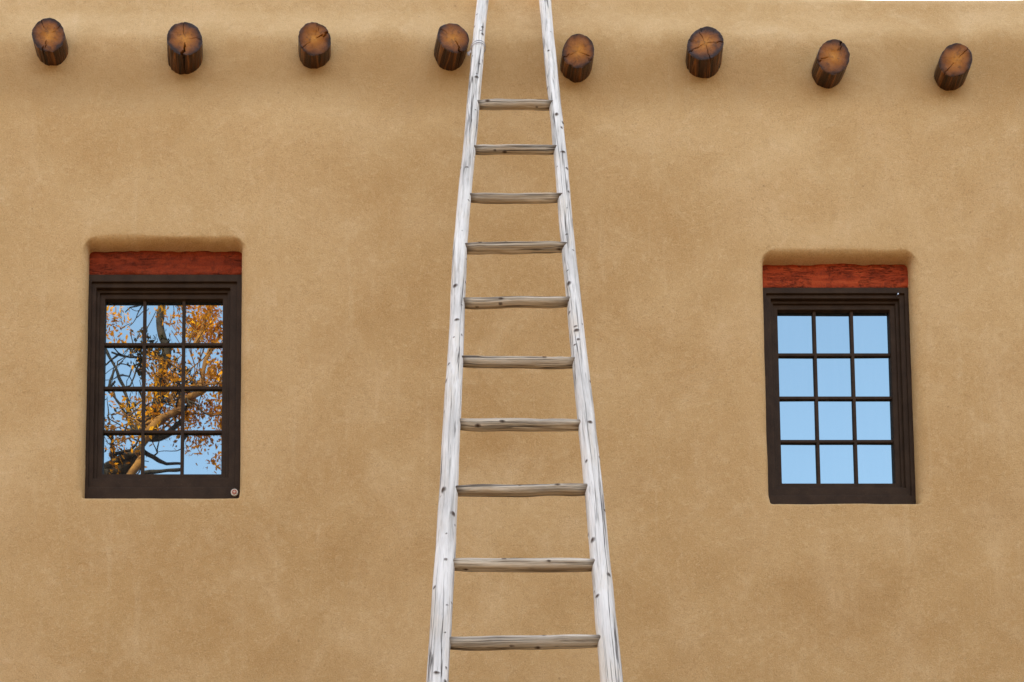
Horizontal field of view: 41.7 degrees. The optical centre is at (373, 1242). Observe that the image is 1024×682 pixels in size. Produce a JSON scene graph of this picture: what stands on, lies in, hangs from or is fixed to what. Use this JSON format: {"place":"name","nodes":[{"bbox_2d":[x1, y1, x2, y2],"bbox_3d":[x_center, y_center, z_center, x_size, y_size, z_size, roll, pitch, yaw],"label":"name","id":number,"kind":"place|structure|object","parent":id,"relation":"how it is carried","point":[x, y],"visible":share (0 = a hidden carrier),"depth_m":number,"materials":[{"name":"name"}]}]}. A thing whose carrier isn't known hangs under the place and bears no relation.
{"place":"outdoors","nodes":[
{"label":"outdoors","id":0,"kind":"place"},
{"label":"ground","id":1,"kind":"structure","parent":0,"visible":0},
{"bbox_2d":[0,0,1023,681],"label":"adobe building","id":2,"kind":"structure","parent":1,"relation":"on","point":[226,238],"depth_m":6.30,"materials":[{"name":"paint"}]},
{"bbox_2d":[85,251,241,498],"bbox_3d":[-0.992,-4.108,6.367,0.744,1.314,0.110,0,-5,0],"label":"window","id":3,"kind":"structure","parent":2,"relation":"in","point":[163,410],"depth_m":6.37,"materials":[{"name":"brown paint"}]},
{"bbox_2d":[762,263,915,503],"bbox_3d":[2.203,-4.059,6.365,0.705,1.274,0.103,0,-5,0],"label":"window","id":4,"kind":"structure","parent":2,"relation":"in","point":[837,353],"depth_m":6.36,"materials":[{"name":"glass"}]},
{"bbox_2d":[426,0,622,681],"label":"wooden ladder","id":5,"kind":"object","parent":1,"relation":"on","point":[604,640],"visible":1,"depth_m":4.78,"materials":[{"name":"white wood"}]},
{"bbox_2d":[467,40,485,56],"bbox_3d":[0.478,-5.557,6.201,0.071,0.240,0.275,0,-5,0],"label":"wire tie","id":6,"kind":"object","parent":5,"relation":"attached to","point":[483,43],"visible":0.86,"depth_m":6.08,"materials":[{"name":"grey metal"}]}
]}

